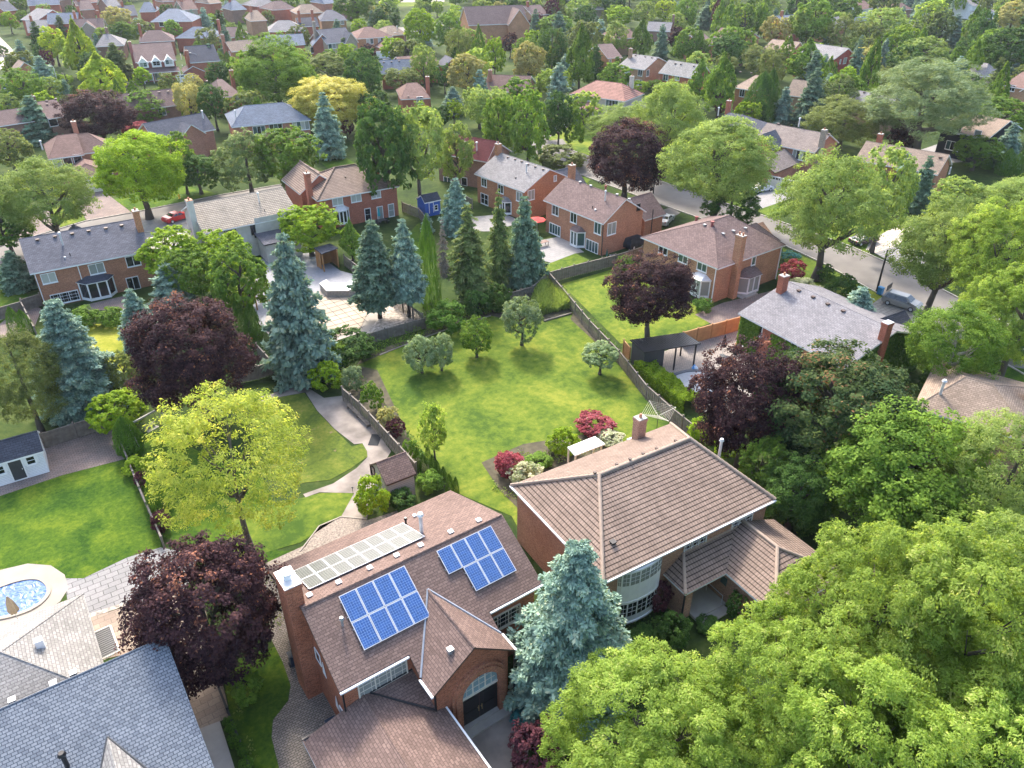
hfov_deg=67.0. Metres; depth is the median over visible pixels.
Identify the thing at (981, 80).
pyramidal tree
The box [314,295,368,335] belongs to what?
paving
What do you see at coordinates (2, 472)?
window
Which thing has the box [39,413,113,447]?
wooden fence
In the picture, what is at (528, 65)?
maple tree
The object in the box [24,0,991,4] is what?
woods
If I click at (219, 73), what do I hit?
maple tree
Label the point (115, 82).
pyramidal tree
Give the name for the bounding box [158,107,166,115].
window
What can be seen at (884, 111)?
willow tree
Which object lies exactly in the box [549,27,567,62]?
pyramidal tree
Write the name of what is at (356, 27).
shade tree
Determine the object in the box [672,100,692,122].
maple tree
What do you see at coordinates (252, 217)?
stucco house
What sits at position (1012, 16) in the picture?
maple tree
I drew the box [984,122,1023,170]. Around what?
spruce tree
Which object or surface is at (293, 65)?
maple tree
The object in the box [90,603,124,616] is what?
stones
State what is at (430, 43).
spruce tree
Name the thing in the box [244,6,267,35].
brick house
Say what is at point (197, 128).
brick house
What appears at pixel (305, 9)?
brick house
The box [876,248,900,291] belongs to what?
street lamp
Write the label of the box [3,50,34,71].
maple tree
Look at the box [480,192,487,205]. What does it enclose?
window
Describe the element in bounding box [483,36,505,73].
maple tree
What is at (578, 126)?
pyramidal tree
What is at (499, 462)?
shrub
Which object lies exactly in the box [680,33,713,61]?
brick house
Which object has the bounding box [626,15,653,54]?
pyramidal tree
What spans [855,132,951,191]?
brick house
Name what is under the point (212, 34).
shade tree
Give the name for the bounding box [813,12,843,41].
brick house
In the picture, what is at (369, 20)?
spruce tree
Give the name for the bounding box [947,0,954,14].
spruce tree
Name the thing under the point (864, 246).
lawn
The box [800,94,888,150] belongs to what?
shade tree
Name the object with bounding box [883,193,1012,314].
shade tree
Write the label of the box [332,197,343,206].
window
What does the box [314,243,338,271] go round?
garden pavilion
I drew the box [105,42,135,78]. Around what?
spruce tree
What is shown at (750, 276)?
bay window
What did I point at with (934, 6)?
maple tree
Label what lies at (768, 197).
driveway
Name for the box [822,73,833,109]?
spruce tree
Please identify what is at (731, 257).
brick house
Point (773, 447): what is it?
shade tree
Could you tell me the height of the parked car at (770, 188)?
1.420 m
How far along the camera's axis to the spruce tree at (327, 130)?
154.71 m
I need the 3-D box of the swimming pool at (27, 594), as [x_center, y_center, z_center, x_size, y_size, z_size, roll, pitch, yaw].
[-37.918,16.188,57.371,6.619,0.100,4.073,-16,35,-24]
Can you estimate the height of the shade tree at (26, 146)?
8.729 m
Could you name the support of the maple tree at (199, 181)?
on the lawn at (192, 195)
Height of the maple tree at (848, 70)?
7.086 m
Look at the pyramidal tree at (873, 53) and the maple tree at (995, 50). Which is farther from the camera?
the maple tree at (995, 50)
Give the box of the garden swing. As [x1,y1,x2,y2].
[127,410,170,446]
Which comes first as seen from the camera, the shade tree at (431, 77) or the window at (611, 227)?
the window at (611, 227)
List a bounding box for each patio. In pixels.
[0,430,124,495]
[66,547,195,616]
[79,296,125,309]
[91,596,227,727]
[253,252,353,333]
[472,215,514,230]
[540,237,582,262]
[651,331,757,413]
[695,291,770,323]
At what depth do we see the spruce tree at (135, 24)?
311.87 m
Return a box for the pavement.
[300,511,397,554]
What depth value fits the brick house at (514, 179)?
128.51 m
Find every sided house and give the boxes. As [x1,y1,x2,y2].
[846,0,872,20]
[935,115,1022,163]
[953,0,995,18]
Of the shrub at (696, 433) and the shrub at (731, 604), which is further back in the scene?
the shrub at (696, 433)
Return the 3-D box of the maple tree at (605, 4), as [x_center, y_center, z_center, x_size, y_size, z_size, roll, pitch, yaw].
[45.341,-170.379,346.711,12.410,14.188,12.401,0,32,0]
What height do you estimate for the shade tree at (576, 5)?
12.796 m
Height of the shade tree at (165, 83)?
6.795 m
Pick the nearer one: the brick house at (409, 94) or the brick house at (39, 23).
the brick house at (409, 94)
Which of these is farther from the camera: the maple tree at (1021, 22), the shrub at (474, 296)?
the maple tree at (1021, 22)
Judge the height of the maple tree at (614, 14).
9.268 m
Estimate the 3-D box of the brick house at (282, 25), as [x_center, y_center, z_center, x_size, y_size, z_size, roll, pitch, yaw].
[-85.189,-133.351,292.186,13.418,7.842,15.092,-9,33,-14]
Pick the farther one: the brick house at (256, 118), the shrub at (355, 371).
the brick house at (256, 118)
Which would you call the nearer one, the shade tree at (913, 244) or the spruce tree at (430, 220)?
the shade tree at (913, 244)
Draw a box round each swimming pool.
[0,576,50,619]
[674,369,712,391]
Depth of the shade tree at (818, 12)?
275.20 m
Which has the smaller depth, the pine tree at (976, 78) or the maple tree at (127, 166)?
the maple tree at (127, 166)
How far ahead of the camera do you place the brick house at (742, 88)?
193.92 m
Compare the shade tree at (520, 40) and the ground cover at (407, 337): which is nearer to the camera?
the ground cover at (407, 337)
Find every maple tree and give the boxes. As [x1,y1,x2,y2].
[0,11,20,33]
[0,58,21,75]
[0,202,36,254]
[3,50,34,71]
[9,0,27,12]
[13,10,27,21]
[14,80,37,100]
[30,42,54,59]
[33,90,57,100]
[37,25,65,66]
[39,49,54,67]
[50,88,137,138]
[59,43,86,69]
[65,5,81,14]
[76,51,106,72]
[83,387,147,434]
[90,128,187,219]
[100,5,132,34]
[104,22,128,39]
[113,528,287,700]
[120,291,260,421]
[131,19,154,39]
[132,66,151,89]
[134,225,200,275]
[157,243,225,303]
[159,4,172,13]
[161,19,182,44]
[163,130,198,194]
[179,154,220,194]
[191,228,247,285]
[196,83,231,130]
[204,61,231,85]
[205,237,271,326]
[207,13,216,23]
[223,89,266,111]
[227,30,317,103]
[227,63,257,87]
[252,124,327,186]
[261,10,274,25]
[277,202,344,256]
[282,0,296,6]
[285,24,310,45]
[287,76,375,127]
[316,48,339,75]
[332,0,378,25]
[335,43,357,60]
[340,120,354,138]
[342,47,383,102]
[347,54,382,81]
[352,96,417,195]
[353,89,392,126]
[360,43,376,57]
[367,3,400,27]
[379,0,399,15]
[379,36,403,59]
[389,40,409,58]
[394,39,420,55]
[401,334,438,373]
[403,8,435,51]
[420,3,432,13]
[426,105,451,125]
[428,332,453,370]
[431,0,443,16]
[432,11,464,54]
[433,63,450,93]
[446,52,486,101]
[446,98,463,124]
[448,8,460,27]
[449,0,461,4]
[449,4,460,15]
[459,47,493,76]
[481,94,515,148]
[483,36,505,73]
[501,32,518,57]
[503,0,525,5]
[504,88,550,161]
[510,40,546,75]
[524,29,540,47]
[528,12,542,25]
[535,14,573,32]
[535,68,553,96]
[542,89,575,149]
[543,0,559,24]
[543,45,568,65]
[562,71,571,86]
[564,90,602,128]
[570,4,596,22]
[572,20,603,56]
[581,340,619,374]
[586,116,669,198]
[597,61,632,85]
[600,0,626,13]
[600,248,700,337]
[604,4,633,24]
[652,0,676,21]
[660,81,690,103]
[668,26,687,46]
[671,25,703,61]
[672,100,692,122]
[675,0,698,26]
[686,333,811,468]
[707,25,744,52]
[711,32,749,65]
[711,87,734,113]
[713,97,725,116]
[728,3,760,29]
[732,101,762,118]
[735,7,751,27]
[748,3,770,36]
[748,334,930,485]
[756,450,836,530]
[787,7,816,41]
[795,0,839,44]
[798,441,854,515]
[813,394,998,556]
[824,72,864,102]
[829,0,851,15]
[831,0,862,18]
[840,65,857,83]
[855,21,884,45]
[867,0,899,20]
[886,120,915,147]
[889,23,922,51]
[902,494,1022,596]
[910,0,950,28]
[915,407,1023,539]
[928,5,957,46]
[967,7,998,46]
[967,28,1010,65]
[978,25,1023,68]
[993,0,1023,33]
[994,4,1011,26]
[1019,15,1023,26]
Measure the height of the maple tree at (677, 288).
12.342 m
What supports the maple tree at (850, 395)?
on the ground at (700, 644)
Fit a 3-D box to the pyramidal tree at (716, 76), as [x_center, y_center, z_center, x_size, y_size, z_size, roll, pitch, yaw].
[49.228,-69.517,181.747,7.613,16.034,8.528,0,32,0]
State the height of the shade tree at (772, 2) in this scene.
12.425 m
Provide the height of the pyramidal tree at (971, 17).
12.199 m
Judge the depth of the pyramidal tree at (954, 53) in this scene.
236.37 m
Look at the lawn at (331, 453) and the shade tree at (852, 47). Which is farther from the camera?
the shade tree at (852, 47)
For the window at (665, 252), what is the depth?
104.92 m
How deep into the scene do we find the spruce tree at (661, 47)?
260.70 m
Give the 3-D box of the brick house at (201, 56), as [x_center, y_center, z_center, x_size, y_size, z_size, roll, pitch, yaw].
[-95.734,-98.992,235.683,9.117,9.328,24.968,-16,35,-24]
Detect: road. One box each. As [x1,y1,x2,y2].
[0,37,15,68]
[0,185,285,264]
[398,0,443,1]
[532,143,1023,368]
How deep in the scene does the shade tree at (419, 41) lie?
265.19 m
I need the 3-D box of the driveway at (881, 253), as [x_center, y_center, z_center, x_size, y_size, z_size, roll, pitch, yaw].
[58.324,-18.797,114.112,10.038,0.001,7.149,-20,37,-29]
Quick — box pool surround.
[264,291,385,340]
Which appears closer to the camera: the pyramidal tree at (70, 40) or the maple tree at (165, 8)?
the pyramidal tree at (70, 40)
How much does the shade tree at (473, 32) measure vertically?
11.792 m
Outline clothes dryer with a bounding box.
[642,401,675,428]
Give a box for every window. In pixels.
[0,465,7,475]
[24,456,37,466]
[40,272,57,284]
[48,119,58,126]
[50,289,80,303]
[52,159,62,167]
[62,157,72,164]
[73,154,81,162]
[75,273,117,301]
[87,262,106,275]
[125,255,141,267]
[125,276,140,289]
[139,62,147,66]
[152,61,160,65]
[154,73,161,80]
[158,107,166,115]
[165,60,172,64]
[250,225,255,234]
[252,125,265,133]
[269,123,282,129]
[292,121,309,129]
[314,647,321,666]
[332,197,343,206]
[332,205,349,224]
[351,194,361,202]
[357,660,407,698]
[364,208,371,220]
[369,463,375,475]
[371,191,381,199]
[376,206,383,218]
[388,203,394,216]
[443,176,450,182]
[461,177,466,185]
[463,672,497,701]
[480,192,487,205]
[481,177,486,187]
[493,603,520,630]
[498,184,503,194]
[499,196,511,214]
[516,191,521,201]
[528,189,534,200]
[549,222,560,236]
[552,205,558,216]
[570,212,576,224]
[570,225,585,247]
[585,238,598,254]
[594,222,601,235]
[605,100,618,105]
[607,221,616,236]
[616,557,662,621]
[658,246,667,256]
[677,254,687,264]
[683,536,706,551]
[690,271,710,297]
[696,262,706,273]
[720,576,727,585]
[731,513,753,528]
[737,266,762,294]
[739,89,744,96]
[751,256,756,265]
[792,149,805,161]
[944,140,957,151]
[973,130,981,137]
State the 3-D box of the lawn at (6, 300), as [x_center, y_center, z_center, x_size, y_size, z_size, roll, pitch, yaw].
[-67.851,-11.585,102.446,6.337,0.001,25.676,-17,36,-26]
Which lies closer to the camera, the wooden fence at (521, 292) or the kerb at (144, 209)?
the wooden fence at (521, 292)
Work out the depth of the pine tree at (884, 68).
205.80 m
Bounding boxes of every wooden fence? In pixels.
[0,300,36,334]
[19,292,43,310]
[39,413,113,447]
[120,443,164,547]
[216,685,249,767]
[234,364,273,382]
[255,342,274,374]
[341,385,416,478]
[343,253,356,271]
[366,316,425,341]
[395,303,422,322]
[401,201,430,224]
[462,193,472,208]
[509,275,548,303]
[548,245,642,280]
[549,272,696,435]
[622,339,630,360]
[683,317,739,340]
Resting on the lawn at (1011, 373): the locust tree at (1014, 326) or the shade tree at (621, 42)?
the locust tree at (1014, 326)
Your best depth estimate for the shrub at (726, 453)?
71.50 m
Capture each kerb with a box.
[0,184,280,246]
[300,516,366,551]
[379,315,490,354]
[543,312,571,321]
[558,165,1023,374]
[569,149,1007,324]
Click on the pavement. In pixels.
(338, 528)
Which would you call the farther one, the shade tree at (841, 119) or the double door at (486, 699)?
the shade tree at (841, 119)
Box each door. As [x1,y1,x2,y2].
[6,459,28,480]
[85,180,102,191]
[175,74,193,82]
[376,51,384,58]
[429,202,433,212]
[463,682,497,725]
[768,175,781,188]
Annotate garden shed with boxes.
[0,430,49,485]
[369,451,415,503]
[416,192,440,215]
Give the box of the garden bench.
[346,403,369,427]
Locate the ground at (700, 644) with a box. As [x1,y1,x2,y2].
[0,0,1023,767]
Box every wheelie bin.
[286,650,294,667]
[876,286,884,294]
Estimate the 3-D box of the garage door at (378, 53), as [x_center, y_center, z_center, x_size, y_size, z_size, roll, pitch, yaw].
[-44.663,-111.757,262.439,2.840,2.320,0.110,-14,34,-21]
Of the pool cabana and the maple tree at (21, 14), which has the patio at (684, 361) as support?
the pool cabana
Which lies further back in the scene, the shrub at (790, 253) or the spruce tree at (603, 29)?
the spruce tree at (603, 29)
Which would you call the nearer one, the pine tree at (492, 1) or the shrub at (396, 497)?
the shrub at (396, 497)
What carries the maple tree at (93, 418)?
on the ground at (700, 644)
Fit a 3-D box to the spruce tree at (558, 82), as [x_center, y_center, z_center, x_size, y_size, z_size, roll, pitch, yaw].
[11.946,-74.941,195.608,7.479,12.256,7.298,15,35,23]
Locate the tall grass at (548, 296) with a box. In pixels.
[530,278,571,314]
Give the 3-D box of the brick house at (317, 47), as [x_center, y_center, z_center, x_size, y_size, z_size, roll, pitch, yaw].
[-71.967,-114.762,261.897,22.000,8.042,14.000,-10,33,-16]
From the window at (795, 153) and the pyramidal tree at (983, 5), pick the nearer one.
the window at (795, 153)
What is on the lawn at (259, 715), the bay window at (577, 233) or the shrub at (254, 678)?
the shrub at (254, 678)
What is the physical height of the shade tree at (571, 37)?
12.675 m
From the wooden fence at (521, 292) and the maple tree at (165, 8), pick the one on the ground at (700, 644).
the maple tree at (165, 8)
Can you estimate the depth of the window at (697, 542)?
56.10 m
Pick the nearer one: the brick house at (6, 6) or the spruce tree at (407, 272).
the spruce tree at (407, 272)
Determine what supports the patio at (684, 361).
on the ground at (700, 644)
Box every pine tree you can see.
[0,327,70,432]
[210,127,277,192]
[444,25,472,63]
[475,0,499,5]
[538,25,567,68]
[553,32,570,49]
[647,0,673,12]
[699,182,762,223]
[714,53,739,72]
[741,43,779,75]
[759,47,786,80]
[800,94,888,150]
[820,73,859,123]
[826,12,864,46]
[866,65,898,90]
[885,44,925,70]
[911,12,947,34]
[925,0,950,7]
[953,35,977,61]
[953,73,979,91]
[1010,64,1023,78]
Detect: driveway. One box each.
[20,211,59,237]
[80,191,129,219]
[142,217,187,236]
[200,721,234,767]
[471,694,528,767]
[547,139,570,153]
[664,208,679,215]
[749,189,789,209]
[866,225,909,252]
[873,297,919,322]
[875,245,924,270]
[921,144,961,162]
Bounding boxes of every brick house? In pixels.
[0,1,19,23]
[0,59,32,92]
[0,94,71,149]
[19,207,155,305]
[20,8,57,35]
[25,14,48,42]
[27,0,61,12]
[39,119,117,191]
[47,6,84,39]
[60,0,71,11]
[69,9,106,43]
[72,0,95,18]
[72,0,99,14]
[95,26,128,59]
[97,0,119,18]
[116,88,181,130]
[117,1,137,23]
[127,41,203,83]
[137,23,176,54]
[138,110,216,158]
[139,0,159,21]
[151,8,202,38]
[155,0,173,11]
[173,0,197,14]
[175,18,220,51]
[180,44,219,81]
[195,0,222,14]
[206,68,241,118]
[218,27,247,46]
[220,34,259,65]
[221,0,246,23]
[225,102,311,151]
[241,0,271,12]
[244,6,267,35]
[259,0,294,22]
[264,33,324,60]
[267,490,542,767]
[268,20,305,34]
[281,160,399,228]
[289,4,322,25]
[295,9,318,40]
[309,0,333,11]
[318,10,346,28]
[351,26,393,58]
[378,25,405,41]
[379,59,410,89]
[394,54,456,83]
[396,75,430,117]
[435,134,511,187]
[459,5,529,44]
[474,141,586,217]
[485,69,535,110]
[509,413,845,633]
[523,0,548,26]
[543,162,665,255]
[573,3,604,18]
[589,43,622,68]
[602,26,637,54]
[619,47,666,88]
[640,215,785,302]
[647,15,674,41]
[658,60,710,95]
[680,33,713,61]
[706,99,767,154]
[713,27,760,50]
[732,71,765,109]
[735,272,921,398]
[744,117,838,191]
[762,36,802,68]
[763,10,798,40]
[789,79,806,111]
[793,43,853,76]
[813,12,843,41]
[844,90,905,134]
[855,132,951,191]
[877,3,912,18]
[915,362,1023,480]
[969,63,996,83]
[1003,72,1023,112]
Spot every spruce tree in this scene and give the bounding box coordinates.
[0,250,37,296]
[12,39,35,65]
[16,95,63,146]
[26,298,131,426]
[29,21,44,48]
[30,55,61,97]
[54,15,67,39]
[61,79,69,101]
[93,33,98,47]
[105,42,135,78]
[116,288,164,356]
[131,18,146,34]
[144,262,205,326]
[199,7,215,29]
[211,10,231,29]
[218,25,230,54]
[260,232,341,393]
[311,92,347,160]
[332,19,340,27]
[345,219,400,318]
[366,10,374,26]
[389,219,430,317]
[416,30,436,47]
[420,213,434,233]
[437,220,452,280]
[438,177,469,238]
[442,86,463,115]
[446,204,493,303]
[451,47,457,58]
[467,69,487,102]
[484,188,514,286]
[499,196,549,290]
[503,539,641,745]
[529,9,540,36]
[544,62,572,108]
[549,11,568,45]
[560,54,575,87]
[591,44,603,79]
[593,19,606,34]
[609,56,621,81]
[652,24,670,58]
[669,36,676,56]
[694,5,711,29]
[754,99,768,121]
[769,86,794,125]
[770,8,778,15]
[783,0,796,14]
[787,67,826,129]
[794,0,807,7]
[794,52,821,79]
[802,50,823,79]
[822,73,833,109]
[823,54,829,81]
[846,39,865,75]
[846,286,877,311]
[853,35,864,59]
[880,38,889,66]
[884,152,911,204]
[892,6,907,25]
[902,0,914,6]
[904,156,936,214]
[909,0,927,22]
[910,0,920,16]
[913,92,927,116]
[933,14,963,47]
[945,55,965,84]
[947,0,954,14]
[952,62,968,86]
[978,57,1005,101]
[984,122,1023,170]
[1005,40,1023,74]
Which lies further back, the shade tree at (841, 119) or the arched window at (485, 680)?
the shade tree at (841, 119)
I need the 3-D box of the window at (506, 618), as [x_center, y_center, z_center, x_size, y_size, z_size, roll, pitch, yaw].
[-0.582,15.582,50.988,2.840,1.440,0.160,-20,37,-29]
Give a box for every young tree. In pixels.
[417,401,446,460]
[459,314,493,357]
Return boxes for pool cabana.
[630,332,700,371]
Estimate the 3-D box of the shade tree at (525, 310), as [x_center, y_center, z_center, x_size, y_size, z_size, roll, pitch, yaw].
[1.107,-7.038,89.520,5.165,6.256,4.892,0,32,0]
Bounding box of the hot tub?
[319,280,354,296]
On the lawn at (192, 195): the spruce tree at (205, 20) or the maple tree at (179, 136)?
the maple tree at (179, 136)
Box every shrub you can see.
[0,45,8,54]
[51,94,67,102]
[59,74,73,83]
[71,304,98,327]
[92,306,122,327]
[121,120,145,139]
[121,454,150,476]
[133,471,146,487]
[150,509,170,533]
[181,100,199,115]
[217,50,223,59]
[222,716,233,726]
[224,721,237,734]
[225,667,264,708]
[227,732,240,748]
[235,742,248,757]
[238,754,253,767]
[306,360,342,391]
[327,324,377,363]
[328,341,349,368]
[340,366,363,390]
[353,474,390,516]
[360,380,383,409]
[376,406,399,428]
[385,416,405,438]
[390,486,415,512]
[401,439,419,458]
[415,468,444,495]
[424,298,466,334]
[463,288,491,316]
[483,282,512,312]
[494,450,526,478]
[505,461,543,482]
[507,714,564,767]
[509,706,528,726]
[524,450,552,469]
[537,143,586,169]
[544,426,581,456]
[574,409,617,437]
[596,428,624,446]
[614,255,634,270]
[629,622,660,652]
[634,80,650,91]
[646,79,665,89]
[651,610,693,650]
[652,580,674,612]
[686,415,707,441]
[693,297,713,313]
[695,613,718,635]
[714,431,736,458]
[726,589,751,624]
[778,258,806,278]
[781,250,801,258]
[783,500,826,538]
[790,277,817,285]
[816,263,835,280]
[824,273,861,298]
[918,367,930,382]
[944,341,988,369]
[988,337,1023,359]
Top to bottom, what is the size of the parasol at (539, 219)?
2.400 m
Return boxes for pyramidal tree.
[64,15,95,70]
[71,85,79,97]
[76,51,127,102]
[112,77,124,99]
[127,78,138,92]
[235,21,248,39]
[239,49,245,75]
[253,97,261,103]
[280,159,295,190]
[338,217,360,260]
[347,1,356,21]
[454,49,460,71]
[471,24,485,53]
[537,21,551,47]
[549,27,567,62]
[564,109,584,143]
[566,21,594,88]
[578,26,591,52]
[588,30,601,56]
[599,11,607,28]
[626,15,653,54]
[686,30,711,62]
[686,57,708,108]
[702,51,737,120]
[709,0,727,32]
[711,0,720,24]
[719,3,739,28]
[723,0,736,24]
[743,0,755,19]
[779,35,794,58]
[780,37,829,78]
[820,56,837,83]
[857,36,881,91]
[912,26,928,59]
[947,46,963,62]
[954,0,966,9]
[959,31,968,46]
[960,4,981,38]
[963,37,984,69]
[973,0,987,20]
[975,0,990,15]
[977,77,985,98]
[985,60,1010,104]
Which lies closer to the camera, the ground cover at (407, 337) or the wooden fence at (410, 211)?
the ground cover at (407, 337)
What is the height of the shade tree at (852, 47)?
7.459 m
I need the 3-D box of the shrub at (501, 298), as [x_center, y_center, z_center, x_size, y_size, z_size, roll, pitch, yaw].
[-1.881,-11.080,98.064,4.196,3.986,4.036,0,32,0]
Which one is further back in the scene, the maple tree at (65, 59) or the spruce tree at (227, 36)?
the spruce tree at (227, 36)
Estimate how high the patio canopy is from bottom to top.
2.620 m
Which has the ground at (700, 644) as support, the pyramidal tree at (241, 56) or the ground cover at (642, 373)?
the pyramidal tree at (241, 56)
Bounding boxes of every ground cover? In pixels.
[233,579,282,756]
[362,378,451,475]
[370,298,543,356]
[492,437,612,498]
[579,306,691,422]
[623,611,686,712]
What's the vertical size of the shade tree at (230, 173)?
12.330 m
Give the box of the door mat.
[368,434,380,444]
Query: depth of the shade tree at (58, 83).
200.30 m
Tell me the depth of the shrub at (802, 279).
103.47 m
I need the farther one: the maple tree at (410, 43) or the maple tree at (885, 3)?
the maple tree at (885, 3)
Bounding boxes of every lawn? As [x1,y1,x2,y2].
[0,266,27,322]
[0,459,160,577]
[52,207,84,226]
[83,324,132,371]
[114,185,217,210]
[139,430,290,562]
[225,647,290,767]
[231,493,353,554]
[246,393,366,482]
[320,156,353,168]
[357,312,669,524]
[398,2,456,5]
[407,223,429,258]
[545,253,588,270]
[549,124,600,155]
[562,263,708,342]
[657,170,745,207]
[759,203,783,215]
[783,248,881,304]
[825,215,896,251]
[919,354,1023,388]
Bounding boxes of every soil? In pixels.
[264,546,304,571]
[342,365,448,488]
[357,298,571,364]
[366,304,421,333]
[482,435,614,506]
[571,314,689,429]
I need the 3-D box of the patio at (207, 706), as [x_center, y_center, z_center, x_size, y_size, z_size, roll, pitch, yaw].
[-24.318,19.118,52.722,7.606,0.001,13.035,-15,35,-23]
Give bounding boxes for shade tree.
[0,66,47,100]
[0,92,21,109]
[0,128,33,171]
[0,154,102,231]
[35,3,50,8]
[37,75,65,96]
[91,27,109,38]
[102,350,142,396]
[112,21,137,48]
[116,89,168,121]
[157,72,179,88]
[171,80,203,115]
[181,73,203,94]
[194,27,219,48]
[225,22,236,26]
[296,48,311,62]
[305,52,346,82]
[313,74,334,88]
[342,89,379,119]
[351,18,366,31]
[367,3,387,18]
[373,20,391,28]
[383,67,422,89]
[388,100,447,195]
[409,43,438,89]
[413,37,425,47]
[414,0,424,9]
[420,65,438,86]
[436,120,475,180]
[457,27,486,52]
[459,84,493,128]
[466,86,512,130]
[472,0,494,5]
[493,1,506,4]
[499,295,543,345]
[500,76,536,111]
[511,37,539,59]
[518,0,542,4]
[550,3,566,20]
[564,0,591,25]
[566,20,601,60]
[583,0,603,7]
[583,101,664,158]
[603,20,629,48]
[629,76,709,178]
[632,1,656,22]
[655,113,781,215]
[668,11,686,29]
[686,50,712,70]
[696,0,710,6]
[709,0,740,16]
[709,65,729,84]
[726,27,757,65]
[737,435,792,491]
[740,36,756,64]
[756,0,781,18]
[759,15,791,41]
[764,142,903,281]
[792,8,827,42]
[832,11,847,18]
[846,36,867,50]
[851,45,882,67]
[856,141,920,252]
[857,7,910,45]
[859,36,878,59]
[881,28,913,51]
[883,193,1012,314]
[894,35,950,65]
[900,299,1016,379]
[928,175,987,225]
[930,60,952,84]
[951,134,1006,170]
[969,173,1023,240]
[979,93,1023,132]
[992,0,1023,22]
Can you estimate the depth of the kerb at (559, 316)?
97.08 m
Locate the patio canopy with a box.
[567,436,604,462]
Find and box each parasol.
[5,596,19,618]
[531,217,545,231]
[720,335,725,355]
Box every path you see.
[0,307,40,336]
[259,387,390,459]
[264,575,335,767]
[303,456,379,496]
[342,493,367,519]
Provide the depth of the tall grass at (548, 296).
99.37 m
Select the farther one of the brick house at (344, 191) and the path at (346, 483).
the brick house at (344, 191)
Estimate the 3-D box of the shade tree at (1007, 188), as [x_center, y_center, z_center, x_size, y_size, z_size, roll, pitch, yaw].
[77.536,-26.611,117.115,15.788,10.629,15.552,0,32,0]
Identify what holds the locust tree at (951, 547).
on the ground at (700, 644)
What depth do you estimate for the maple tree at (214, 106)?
173.43 m
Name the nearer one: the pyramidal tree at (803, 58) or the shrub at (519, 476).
the shrub at (519, 476)
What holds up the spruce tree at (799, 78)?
on the ground at (700, 644)
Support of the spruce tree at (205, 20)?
on the ground at (700, 644)
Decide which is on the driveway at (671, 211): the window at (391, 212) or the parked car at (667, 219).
the parked car at (667, 219)
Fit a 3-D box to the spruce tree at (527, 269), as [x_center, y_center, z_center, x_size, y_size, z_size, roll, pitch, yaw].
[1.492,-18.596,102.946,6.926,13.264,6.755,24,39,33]
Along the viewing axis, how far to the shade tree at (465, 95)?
175.73 m
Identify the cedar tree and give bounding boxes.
[5,307,24,334]
[15,309,35,336]
[111,416,145,458]
[143,475,169,514]
[223,51,232,67]
[232,297,248,336]
[242,303,263,341]
[414,447,421,470]
[418,214,441,310]
[419,453,427,474]
[424,446,430,463]
[428,454,436,472]
[434,460,439,473]
[440,466,446,482]
[444,473,454,491]
[452,477,459,493]
[741,71,779,122]
[760,66,780,121]
[993,148,1016,176]
[1008,151,1023,177]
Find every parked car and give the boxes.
[161,211,185,223]
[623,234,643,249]
[662,213,674,225]
[753,182,774,192]
[848,233,878,246]
[881,282,922,311]
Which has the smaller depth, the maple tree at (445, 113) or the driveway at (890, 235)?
the driveway at (890, 235)
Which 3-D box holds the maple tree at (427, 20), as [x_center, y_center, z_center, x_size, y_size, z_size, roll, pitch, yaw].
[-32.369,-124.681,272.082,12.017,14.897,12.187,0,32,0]
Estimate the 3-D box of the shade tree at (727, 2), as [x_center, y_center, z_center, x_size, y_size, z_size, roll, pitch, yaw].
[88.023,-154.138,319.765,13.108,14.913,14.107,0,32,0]
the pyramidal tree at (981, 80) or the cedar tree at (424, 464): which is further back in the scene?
the pyramidal tree at (981, 80)
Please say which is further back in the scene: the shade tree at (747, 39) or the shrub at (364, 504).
the shade tree at (747, 39)
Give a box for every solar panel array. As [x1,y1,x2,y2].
[294,523,424,588]
[339,566,428,649]
[436,526,515,590]
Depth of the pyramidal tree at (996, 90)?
179.48 m
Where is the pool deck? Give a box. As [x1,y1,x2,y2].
[0,564,67,625]
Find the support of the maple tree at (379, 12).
on the ground at (700, 644)
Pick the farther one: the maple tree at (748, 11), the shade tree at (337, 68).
the maple tree at (748, 11)
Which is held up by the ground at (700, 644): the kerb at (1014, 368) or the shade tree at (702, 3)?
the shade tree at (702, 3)
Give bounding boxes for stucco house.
[0,593,213,767]
[146,187,302,262]
[310,20,358,57]
[569,74,645,121]
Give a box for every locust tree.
[139,379,313,549]
[537,633,754,767]
[603,691,804,767]
[691,595,894,767]
[733,635,982,767]
[764,517,979,732]
[823,511,1023,763]
[869,588,1023,767]
[881,649,1023,767]
[938,194,1023,321]
[957,261,1023,376]
[964,508,1023,626]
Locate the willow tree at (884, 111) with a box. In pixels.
[860,56,1003,149]
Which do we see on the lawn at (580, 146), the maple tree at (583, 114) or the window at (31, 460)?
the maple tree at (583, 114)
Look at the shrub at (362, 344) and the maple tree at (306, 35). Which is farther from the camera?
the maple tree at (306, 35)
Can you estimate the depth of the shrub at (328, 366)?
81.05 m
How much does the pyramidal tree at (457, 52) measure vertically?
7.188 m
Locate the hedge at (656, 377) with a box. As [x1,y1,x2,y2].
[633,360,700,412]
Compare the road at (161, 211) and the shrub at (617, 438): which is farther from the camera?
the road at (161, 211)
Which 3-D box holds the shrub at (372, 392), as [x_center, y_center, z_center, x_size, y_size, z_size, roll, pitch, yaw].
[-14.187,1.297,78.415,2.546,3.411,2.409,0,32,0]
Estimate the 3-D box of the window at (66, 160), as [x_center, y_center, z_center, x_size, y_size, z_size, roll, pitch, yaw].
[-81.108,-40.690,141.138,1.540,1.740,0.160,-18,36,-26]
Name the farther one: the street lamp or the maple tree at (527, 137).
the maple tree at (527, 137)

